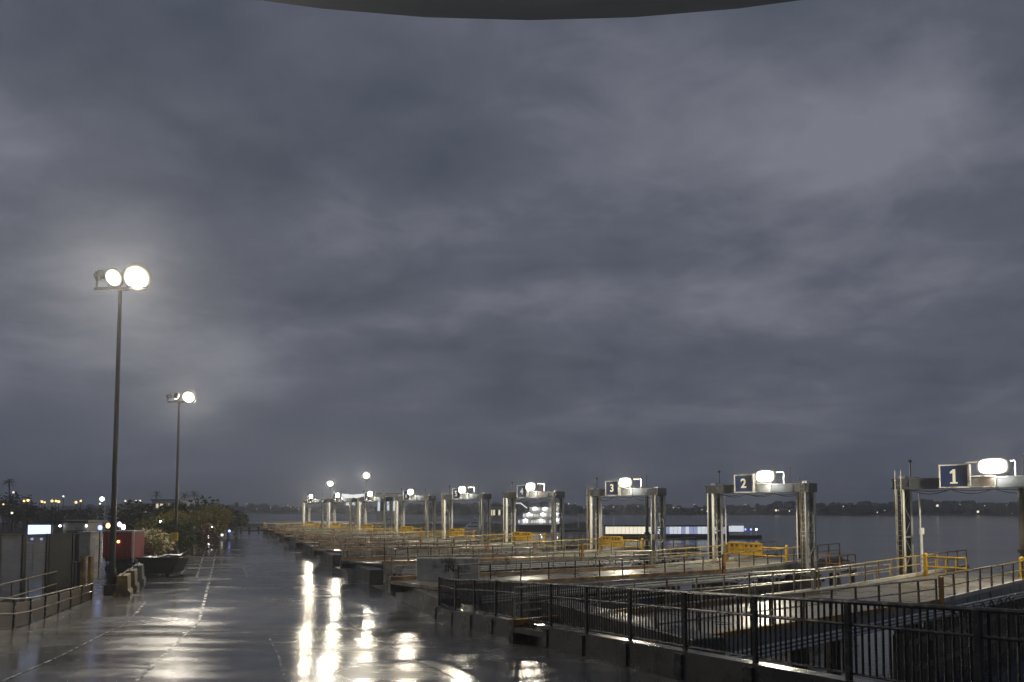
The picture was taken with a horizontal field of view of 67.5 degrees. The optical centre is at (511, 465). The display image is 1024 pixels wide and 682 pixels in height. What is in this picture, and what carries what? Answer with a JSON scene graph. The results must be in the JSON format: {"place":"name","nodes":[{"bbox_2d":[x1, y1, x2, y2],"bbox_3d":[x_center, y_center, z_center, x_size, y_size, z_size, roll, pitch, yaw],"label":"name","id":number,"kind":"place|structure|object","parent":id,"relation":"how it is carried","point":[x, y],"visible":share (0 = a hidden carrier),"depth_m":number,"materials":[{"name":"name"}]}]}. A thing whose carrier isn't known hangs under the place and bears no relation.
{"place":"outdoors","nodes":[
{"label":"outdoors","id":0,"kind":"place"},
{"bbox_2d":[47,533,74,595],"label":"solid gate","id":1,"kind":"structure","parent":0,"point":[61,554],"depth_m":40.86,"materials":[{"name":"metal"}]},
{"bbox_2d":[0,523,300,533],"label":"bank terrain","id":2,"kind":"structure","parent":0,"point":[15,530],"depth_m":235.82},
{"bbox_2d":[2,479,17,532],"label":"palm tree","id":3,"kind":"object","parent":2,"relation":"on","point":[10,481],"visible":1,"depth_m":209.62,"materials":[{"name":"green plant"}]},
{"bbox_2d":[0,498,37,527],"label":"tree","id":4,"kind":"object","parent":2,"relation":"on","point":[5,512],"visible":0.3,"depth_m":251.74,"materials":[{"name":"green plant"}]},
{"bbox_2d":[0,491,39,525],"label":"tree","id":5,"kind":"object","parent":2,"relation":"on","point":[17,497],"visible":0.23,"depth_m":281.30,"materials":[{"name":"green plant"}]},
{"bbox_2d":[10,505,43,528],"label":"tree","id":6,"kind":"object","parent":2,"relation":"on","point":[34,515],"visible":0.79,"depth_m":233.68,"materials":[{"name":"green plant"}]},
{"bbox_2d":[38,506,76,529],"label":"tree","id":7,"kind":"object","parent":2,"relation":"on","point":[47,516],"visible":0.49,"depth_m":228.70,"materials":[{"name":"green plant"}]},
{"bbox_2d":[48,508,93,527],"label":"tree","id":8,"kind":"object","parent":2,"relation":"on","point":[85,516],"visible":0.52,"depth_m":229.32,"materials":[{"name":"green plant"}]},
{"bbox_2d":[81,507,103,519],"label":"tree","id":9,"kind":"object","parent":2,"relation":"on","point":[92,514],"visible":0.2,"depth_m":265.59,"materials":[{"name":"green plant"}]},
{"bbox_2d":[131,503,151,527],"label":"waterside building","id":10,"kind":"structure","parent":2,"relation":"on","point":[135,504],"depth_m":241.66,"materials":[{"name":"grey"}]},
{"bbox_2d":[150,499,194,508],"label":"waterside building","id":11,"kind":"structure","parent":2,"relation":"on","point":[155,502],"depth_m":235.74,"materials":[{"name":"grey"}]},
{"bbox_2d":[233,502,238,534],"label":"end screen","id":12,"kind":"object","parent":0,"point":[235,532],"visible":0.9,"depth_m":142.72,"materials":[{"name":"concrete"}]},
{"bbox_2d":[0,531,681,681],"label":"quay deck","id":13,"kind":"structure","parent":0,"point":[295,620],"depth_m":26.03,"materials":[{"name":"concrete"}]},
{"bbox_2d":[0,533,24,602],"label":"glass screen","id":14,"kind":"object","parent":13,"relation":"on","point":[12,549],"visible":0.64,"depth_m":37.91,"materials":[{"name":"glass"}]},
{"bbox_2d":[0,571,56,602],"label":"pipe handrail","id":15,"kind":"object","parent":13,"relation":"on","point":[28,591],"visible":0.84,"depth_m":36.25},
{"bbox_2d":[23,534,48,601],"bbox_3d":[-24.476,5.279,39.367,0.140,3.534,1.362,-1,-3,18],"label":"glass screen","id":16,"kind":"object","parent":13,"relation":"on","point":[36,555],"visible":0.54,"depth_m":39.37,"materials":[{"name":"glass"}]},
{"bbox_2d":[27,524,53,533],"bbox_3d":[-38.042,6.488,61.539,2.035,3.594,0.830,0,-3,0],"label":"lit sign","id":17,"kind":"object","parent":13,"relation":"on","point":[40,529],"visible":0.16,"depth_m":61.74,"materials":[{"name":"white"}]},
{"bbox_2d":[0,583,93,628],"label":"quay side fence","id":18,"kind":"object","parent":13,"relation":"on","point":[14,614],"visible":1,"depth_m":33.21,"materials":[{"name":"metal"}]},
{"bbox_2d":[2,614,135,680],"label":"deck joint","id":19,"kind":"object","parent":13,"relation":"on","point":[66,652],"visible":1,"depth_m":21.14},
{"bbox_2d":[73,533,82,589],"bbox_3d":[-25.362,5.685,44.752,0.577,3.424,0.740,0,-3,0],"label":"dark cabinet","id":20,"kind":"object","parent":13,"relation":"on","point":[76,581],"visible":0.38,"depth_m":44.55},
{"bbox_2d":[55,520,107,562],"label":"kiosk","id":21,"kind":"object","parent":13,"relation":"on","point":[73,526],"visible":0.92,"depth_m":68.02,"materials":[{"name":"grey"}]},
{"bbox_2d":[78,531,97,586],"bbox_3d":[-24.252,5.555,43.758,0.751,3.572,0.740,0,-3,0],"label":"pale cabinet","id":22,"kind":"object","parent":13,"relation":"on","point":[87,543],"visible":0.84,"depth_m":43.59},
{"bbox_2d":[98,525,101,566],"bbox_3d":[-34.292,6.672,63.727,0.331,3.471,0.315,0,-3,0],"label":"bollard lamp","id":23,"kind":"object","parent":13,"relation":"on","point":[99,527],"visible":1,"depth_m":63.68,"materials":[{"name":"grey"}]},
{"bbox_2d":[93,262,152,595],"bbox_3d":[-22.282,-2.135,43.310,3.473,18.778,1.008,0,-3,0],"label":"lamp mast","id":24,"kind":"object","parent":13,"relation":"on","point":[136,277],"visible":1,"depth_m":43.46,"materials":[{"name":"metal"}]},
{"bbox_2d":[113,571,132,596],"bbox_3d":[-21.789,6.627,43.015,0.840,1.250,2.000,1,-3,-22],"label":"barrier block","id":25,"kind":"object","parent":13,"relation":"on","point":[124,588],"depth_m":42.13,"materials":[{"name":"grey concrete"}]},
{"bbox_2d":[103,530,145,573],"bbox_3d":[-29.061,6.449,57.570,2.348,3.229,2.220,0,-3,0],"label":"box trailer","id":26,"kind":"object","parent":13,"relation":"on","point":[129,546],"visible":0.75,"depth_m":56.67,"materials":[{"name":"red paint"}]},
{"bbox_2d":[98,505,158,529],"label":"tree","id":27,"kind":"object","parent":13,"relation":"on","point":[128,518],"visible":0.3,"depth_m":113.03,"materials":[{"name":"green plant"}]},
{"bbox_2d":[126,567,139,589],"bbox_3d":[-22.972,6.806,46.219,0.840,1.250,2.000,1,-3,-22],"label":"barrier block","id":28,"kind":"object","parent":13,"relation":"on","point":[135,584],"depth_m":45.41,"materials":[{"name":"grey concrete"}]},
{"bbox_2d":[133,562,145,583],"bbox_3d":[-24.565,7.039,50.391,0.840,1.250,2.000,1,-3,-22],"label":"barrier block","id":29,"kind":"object","parent":13,"relation":"on","point":[139,567],"depth_m":49.56,"materials":[{"name":"concrete"}]},
{"bbox_2d":[117,499,174,524],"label":"tree","id":30,"kind":"object","parent":13,"relation":"on","point":[139,501],"visible":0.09,"depth_m":127.99,"materials":[{"name":"green plant"}]},
{"bbox_2d":[144,538,154,555],"bbox_3d":[-31.432,7.143,64.308,3.421,2.632,3.363,0,-3,0],"label":"shrub","id":31,"kind":"object","parent":13,"relation":"on","point":[149,550],"visible":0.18,"depth_m":63.79,"materials":[{"name":"green plant"}]},
{"bbox_2d":[137,528,176,561],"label":"shrub","id":32,"kind":"object","parent":13,"relation":"on","point":[162,545],"visible":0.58,"depth_m":66.72,"materials":[{"name":"green plant"}]},
{"bbox_2d":[133,509,192,540],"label":"tree","id":33,"kind":"object","parent":13,"relation":"on","point":[168,515],"visible":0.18,"depth_m":84.80,"materials":[{"name":"green plant"}]},
{"bbox_2d":[136,551,190,575],"bbox_3d":[-25.599,7.169,56.401,3.100,1.661,2.160,0,-3,0],"label":"skip","id":34,"kind":"object","parent":13,"relation":"on","point":[169,564],"visible":0.95,"depth_m":55.41,"materials":[{"name":"black metal"}]},
{"bbox_2d":[130,517,204,553],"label":"shrub","id":35,"kind":"object","parent":13,"relation":"on","point":[167,526],"visible":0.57,"depth_m":78.65,"materials":[{"name":"green plant"}]},
{"bbox_2d":[135,618,200,680],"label":"deck joint","id":36,"kind":"object","parent":13,"relation":"on","point":[156,662],"visible":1,"depth_m":20.70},
{"bbox_2d":[166,390,196,553],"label":"lamp mast","id":37,"kind":"object","parent":13,"relation":"on","point":[188,396],"visible":0.96,"depth_m":78.14,"materials":[{"name":"metal"}]},
{"bbox_2d":[162,494,224,515],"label":"tree","id":38,"kind":"object","parent":13,"relation":"on","point":[183,506],"visible":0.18,"depth_m":128.59,"materials":[{"name":"green plant"}]},
{"bbox_2d":[182,525,219,550],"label":"shrub","id":39,"kind":"object","parent":13,"relation":"on","point":[206,533],"visible":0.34,"depth_m":89.11,"materials":[{"name":"green plant"}]},
{"bbox_2d":[198,545,217,617],"bbox_3d":[-26.422,8.630,67.878,0.148,0.001,72.710,1,-3,-20],"label":"lane marking","id":40,"kind":"object","parent":13,"relation":"on","point":[203,602],"visible":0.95,"depth_m":45.23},
{"bbox_2d":[182,503,234,534],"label":"tree","id":41,"kind":"object","parent":13,"relation":"on","point":[197,518],"visible":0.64,"depth_m":106.29,"materials":[{"name":"green plant"}]},
{"bbox_2d":[201,507,246,537],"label":"tree","id":42,"kind":"object","parent":13,"relation":"on","point":[236,515],"visible":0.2,"depth_m":124.72,"materials":[{"name":"green plant"}]},
{"bbox_2d":[221,505,249,535],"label":"tree","id":43,"kind":"object","parent":13,"relation":"on","point":[246,518],"visible":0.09,"depth_m":134.23,"materials":[{"name":"green plant"}]},
{"bbox_2d":[266,633,285,680],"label":"deck joint","id":44,"kind":"object","parent":13,"relation":"on","point":[281,668],"visible":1,"depth_m":19.84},
{"bbox_2d":[279,534,288,541],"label":"concrete abutment","id":45,"kind":"object","parent":13,"relation":"on","point":[281,537],"visible":0.26,"depth_m":114.14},
{"bbox_2d":[274,502,422,536],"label":"vehicle ramp","id":46,"kind":"structure","parent":45,"relation":"on","point":[276,534],"depth_m":118.31,"materials":[{"name":"metal"}]},
{"bbox_2d":[362,524,380,530],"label":"yellow gate","id":47,"kind":"structure","parent":46,"relation":"on","point":[369,526],"depth_m":125.37,"materials":[{"name":"metal"}]},
{"bbox_2d":[288,538,300,547],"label":"concrete abutment","id":48,"kind":"object","parent":13,"relation":"on","point":[291,542],"visible":0.43,"depth_m":97.63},
{"bbox_2d":[283,507,476,540],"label":"vehicle ramp","id":49,"kind":"structure","parent":48,"relation":"on","point":[286,537],"depth_m":105.45,"materials":[{"name":"metal"}]},
{"bbox_2d":[401,526,421,535],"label":"yellow gate","id":50,"kind":"structure","parent":49,"relation":"on","point":[410,528],"depth_m":111.77,"materials":[{"name":"metal"}]},
{"bbox_2d":[301,544,316,554],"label":"concrete abutment","id":51,"kind":"object","parent":13,"relation":"on","point":[307,549],"visible":0.5,"depth_m":81.58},
{"bbox_2d":[295,500,523,546],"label":"vehicle ramp","id":52,"kind":"structure","parent":51,"relation":"on","point":[299,543],"depth_m":90.00,"materials":[{"name":"metal"}]},
{"bbox_2d":[449,528,475,537],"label":"yellow gate","id":53,"kind":"structure","parent":52,"relation":"on","point":[460,531],"depth_m":98.27,"materials":[{"name":"metal"}]},
{"bbox_2d":[319,551,341,566],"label":"concrete abutment","id":54,"kind":"object","parent":13,"relation":"on","point":[332,559],"visible":0.65,"depth_m":65.14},
{"bbox_2d":[312,499,594,556],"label":"vehicle ramp","id":55,"kind":"structure","parent":54,"relation":"on","point":[318,550],"depth_m":74.94,"materials":[{"name":"metal"}]},
{"bbox_2d":[512,532,545,544],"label":"yellow gate","id":56,"kind":"structure","parent":55,"relation":"on","point":[528,534],"depth_m":85.21,"materials":[{"name":"metal"}]},
{"bbox_2d":[348,564,383,584],"bbox_3d":[-10.152,7.325,52.724,0.900,0.980,8.700,1,-3,-21],"label":"concrete abutment","id":57,"kind":"object","parent":13,"relation":"on","point":[370,575],"visible":0.76,"depth_m":49.68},
{"bbox_2d":[339,497,706,574],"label":"vehicle ramp","id":58,"kind":"structure","parent":57,"relation":"on","point":[383,562],"depth_m":61.20,"materials":[{"name":"metal"}]},
{"bbox_2d":[599,536,643,550],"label":"yellow gate","id":59,"kind":"structure","parent":58,"relation":"on","point":[604,539],"depth_m":71.71,"materials":[{"name":"metal"}]},
{"bbox_2d":[293,578,460,680],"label":"deck joint","id":60,"kind":"object","parent":13,"relation":"on","point":[384,642],"visible":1,"depth_m":23.72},
{"bbox_2d":[397,586,460,616],"bbox_3d":[-4.178,6.458,37.233,0.900,0.980,8.700,1,-3,-21],"label":"concrete abutment","id":61,"kind":"object","parent":13,"relation":"on","point":[424,600],"visible":0.47,"depth_m":36.32,"materials":[{"name":"concrete"}]},
{"bbox_2d":[417,557,478,603],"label":"stencilled wall","id":62,"kind":"structure","parent":61,"relation":"on","point":[431,569],"depth_m":39.12,"materials":[{"name":"grey concrete"}]},
{"bbox_2d":[387,494,849,603],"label":"vehicle ramp","id":63,"kind":"structure","parent":61,"relation":"on","point":[739,563],"depth_m":47.07,"materials":[{"name":"metal"}]},
{"bbox_2d":[725,542,788,561],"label":"yellow gate","id":64,"kind":"structure","parent":63,"relation":"on","point":[730,547],"depth_m":58.21,"materials":[{"name":"metal"}]},
{"bbox_2d":[262,0,797,19],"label":"terminal canopy","id":65,"kind":"object","parent":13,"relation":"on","point":[529,9],"visible":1,"depth_m":2.81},
{"bbox_2d":[544,599,724,654],"bbox_3d":[3.122,5.252,22.457,0.900,1.740,8.700,1,-3,-23],"label":"concrete abutment","id":66,"kind":"object","parent":13,"relation":"on","point":[710,639],"visible":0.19,"depth_m":21.39,"materials":[{"name":"concrete"}]},
{"bbox_2d":[507,491,1023,659],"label":"vehicle ramp","id":67,"kind":"structure","parent":66,"relation":"on","point":[980,587],"depth_m":32.80,"materials":[{"name":"metal"}]},
{"bbox_2d":[919,528,923,570],"bbox_3d":[25.302,5.287,47.279,0.220,2.900,0.220,0,-3,0],"label":"marker post","id":68,"kind":"object","parent":67,"relation":"attached to","point":[922,531],"visible":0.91,"depth_m":47.24,"materials":[{"name":"metal"}]},
{"bbox_2d":[923,553,1023,578],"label":"yellow gate","id":69,"kind":"structure","parent":67,"relation":"on","point":[925,562],"depth_m":45.51,"materials":[{"name":"metal"}]},
{"bbox_2d":[435,606,874,681],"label":"kerb wall","id":70,"kind":"structure","parent":13,"relation":"on","point":[658,659],"depth_m":17.73,"materials":[{"name":"black concrete"}]},
{"bbox_2d":[433,576,1023,681],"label":"quay railing","id":71,"kind":"object","parent":70,"relation":"on","point":[845,623],"visible":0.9,"depth_m":14.45,"materials":[{"name":"metal"}]},
{"bbox_2d":[240,521,594,529],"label":"quay ground","id":72,"kind":"structure","parent":0,"point":[496,525],"depth_m":268.79,"materials":[{"name":"concrete"}]},
{"bbox_2d":[326,479,334,519],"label":"lamp mast","id":73,"kind":"object","parent":72,"relation":"on","point":[330,483],"visible":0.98,"depth_m":317.60,"materials":[{"name":"metal"}]},
{"bbox_2d":[342,494,363,520],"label":"ferry hall","id":74,"kind":"structure","parent":72,"relation":"on","point":[353,507],"depth_m":291.44,"materials":[{"name":"grey"}]},
{"bbox_2d":[361,471,371,492],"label":"lamp mast","id":75,"kind":"object","parent":72,"relation":"on","point":[366,475],"visible":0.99,"depth_m":284.80,"materials":[{"name":"metal"}]},
{"bbox_2d":[376,493,400,519],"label":"waterside building","id":76,"kind":"structure","parent":72,"relation":"on","point":[379,511],"depth_m":299.52,"materials":[{"name":"grey"}]},
{"bbox_2d":[491,505,502,519],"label":"waterside building","id":77,"kind":"structure","parent":72,"relation":"on","point":[496,512],"depth_m":299.38,"materials":[{"name":"grey"}]},
{"bbox_2d":[0,513,1023,681],"bbox_3d":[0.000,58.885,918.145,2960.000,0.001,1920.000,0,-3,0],"label":"harbour water","id":78,"kind":"structure","parent":0,"point":[987,540],"depth_m":181.10,"materials":[{"name":"grey liquid"}]},
{"bbox_2d":[302,494,327,526],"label":"ramp gantry","id":79,"kind":"object","parent":78,"relation":"in","point":[310,500],"visible":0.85,"depth_m":152.01,"materials":[{"name":"grey metal"}]},
{"bbox_2d":[327,492,357,529],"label":"ramp gantry","id":80,"kind":"object","parent":78,"relation":"in","point":[337,497],"visible":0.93,"depth_m":136.99,"materials":[{"name":"grey metal"}]},
{"bbox_2d":[357,490,392,534],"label":"ramp gantry","id":81,"kind":"object","parent":78,"relation":"in","point":[369,496],"visible":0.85,"depth_m":123.29,"materials":[{"name":"grey metal"}]},
{"bbox_2d":[394,487,435,537],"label":"ramp gantry","id":82,"kind":"object","parent":78,"relation":"in","point":[408,495],"visible":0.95,"depth_m":109.86,"materials":[{"name":"grey metal"}]},
{"bbox_2d":[441,484,490,541],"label":"ramp gantry","id":83,"kind":"object","parent":78,"relation":"in","point":[460,492],"visible":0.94,"depth_m":96.54,"materials":[{"name":"grey metal"}]},
{"bbox_2d":[460,518,478,532],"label":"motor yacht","id":84,"kind":"object","parent":78,"relation":"on","point":[473,524],"visible":0.69,"depth_m":233.23,"materials":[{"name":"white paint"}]},
{"bbox_2d":[502,482,564,570],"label":"ramp gantry","id":85,"kind":"object","parent":78,"relation":"in","point":[527,490],"visible":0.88,"depth_m":83.26,"materials":[{"name":"grey metal"}]},
{"bbox_2d":[487,566,580,571],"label":"timber fender","id":86,"kind":"object","parent":78,"relation":"in","point":[524,569],"visible":0.01,"depth_m":80.14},
{"bbox_2d":[516,501,564,530],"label":"passenger ferry","id":87,"kind":"object","parent":78,"relation":"on","point":[536,518],"visible":0.73,"depth_m":258.67,"materials":[{"name":"grey"}]},
{"bbox_2d":[558,539,586,568],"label":"service platform","id":88,"kind":"structure","parent":78,"relation":"in","point":[568,549],"depth_m":81.34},
{"bbox_2d":[564,514,586,541],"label":"pontoon shelter","id":89,"kind":"object","parent":78,"relation":"on","point":[575,530],"visible":0.3,"depth_m":117.64,"materials":[{"name":"metal"}]},
{"bbox_2d":[530,560,674,604],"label":"timber fender","id":90,"kind":"object","parent":78,"relation":"in","point":[673,561],"visible":0.05,"depth_m":67.08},
{"bbox_2d":[585,475,669,593],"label":"ramp gantry","id":91,"kind":"object","parent":78,"relation":"in","point":[622,486],"visible":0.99,"depth_m":70.05,"materials":[{"name":"grey metal"}]},
{"bbox_2d":[644,496,649,563],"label":"mooring pole","id":92,"kind":"object","parent":78,"relation":"in","point":[646,532],"visible":0.66,"depth_m":75.67,"materials":[{"name":"grey metal"}]},
{"bbox_2d":[656,587,664,604],"bbox_3d":[10.137,9.431,52.386,0.640,3.497,0.640,0,-3,0],"label":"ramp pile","id":93,"kind":"object","parent":78,"relation":"in","point":[659,597],"visible":0.1,"depth_m":52.16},
{"bbox_2d":[660,544,695,590],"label":"service platform","id":94,"kind":"structure","parent":78,"relation":"in","point":[678,560],"depth_m":67.79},
{"bbox_2d":[602,517,761,538],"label":"tour boat","id":95,"kind":"object","parent":78,"relation":"on","point":[735,531],"visible":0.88,"depth_m":193.24,"materials":[{"name":"grey"}]},
{"bbox_2d":[669,573,824,603],"bbox_3d":[16.975,9.508,53.299,19.235,3.252,0.807,3,-4,-42],"label":"timber fender","id":96,"kind":"object","parent":78,"relation":"in","point":[765,589],"visible":0.16,"depth_m":53.24,"materials":[{"name":"wood"}]},
{"bbox_2d":[705,467,820,596],"bbox_3d":[18.427,5.840,57.945,2.830,11.286,8.772,3,-4,-42],"label":"ramp gantry","id":97,"kind":"object","parent":78,"relation":"in","point":[747,483],"visible":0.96,"depth_m":56.52,"materials":[{"name":"grey metal"}]},
{"bbox_2d":[796,492,800,558],"bbox_3d":[23.132,6.626,61.726,0.514,10.140,0.540,0,-3,0],"label":"mooring pole","id":98,"kind":"object","parent":78,"relation":"in","point":[798,506],"visible":0.28,"depth_m":61.67,"materials":[{"name":"grey metal"}]},
{"bbox_2d":[792,648,809,669],"bbox_3d":[10.310,7.921,27.345,0.640,3.715,0.640,0,-3,0],"label":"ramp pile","id":99,"kind":"object","parent":78,"relation":"in","point":[799,657],"depth_m":27.14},
{"bbox_2d":[826,640,840,669],"bbox_3d":[15.066,8.511,35.951,0.640,3.499,0.640,0,-3,0],"label":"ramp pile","id":100,"kind":"object","parent":78,"relation":"in","point":[833,654],"visible":0.4,"depth_m":35.69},
{"bbox_2d":[813,553,856,586],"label":"service platform","id":101,"kind":"structure","parent":78,"relation":"in","point":[830,572],"depth_m":54.49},
{"bbox_2d":[891,455,1023,630],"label":"ramp gantry","id":102,"kind":"object","parent":78,"relation":"in","point":[953,477],"visible":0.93,"depth_m":45.45,"materials":[{"name":"grey metal"}]},
{"bbox_2d":[893,596,1023,681],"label":"timber fender","id":103,"kind":"object","parent":78,"relation":"in","point":[1017,604],"visible":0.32,"depth_m":34.87,"materials":[{"name":"wood"}]},
{"bbox_2d":[1017,488,1023,595],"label":"mooring pole","id":104,"kind":"object","parent":78,"relation":"in","point":[1021,520],"visible":0.44,"depth_m":43.79,"materials":[{"name":"grey metal"}]},
{"bbox_2d":[0,0,1023,507],"label":"sky","id":105,"kind":"structure","parent":0,"point":[676,251],"materials":[{"name":"grey"}]},
{"bbox_2d":[49,508,1017,514],"bbox_3d":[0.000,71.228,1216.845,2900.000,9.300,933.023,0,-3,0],"label":"shore terrain","id":106,"kind":"structure","parent":0,"point":[625,512],"depth_m":989.12,"materials":[{"name":"plant"}]},
{"bbox_2d":[0,499,1017,514],"bbox_3d":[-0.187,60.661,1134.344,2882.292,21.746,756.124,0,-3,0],"label":"woods","id":107,"kind":"object","parent":106,"relation":"on","point":[931,507],"visible":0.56,"depth_m":1014.61,"materials":[{"name":"plant"}]},
{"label":"concrete abutment","id":108,"kind":"object","parent":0,"visible":0},
{"bbox_2d":[267,503,388,533],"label":"vehicle ramp","id":109,"kind":"structure","parent":108,"relation":"on","point":[269,531],"depth_m":135.02,"materials":[{"name":"metal"}]},
{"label":"concrete abutment","id":110,"kind":"object","parent":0,"visible":0},
{"bbox_2d":[262,522,354,531],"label":"vehicle ramp","id":111,"kind":"structure","parent":110,"relation":"on","point":[264,527],"depth_m":149.89,"materials":[{"name":"metal"}]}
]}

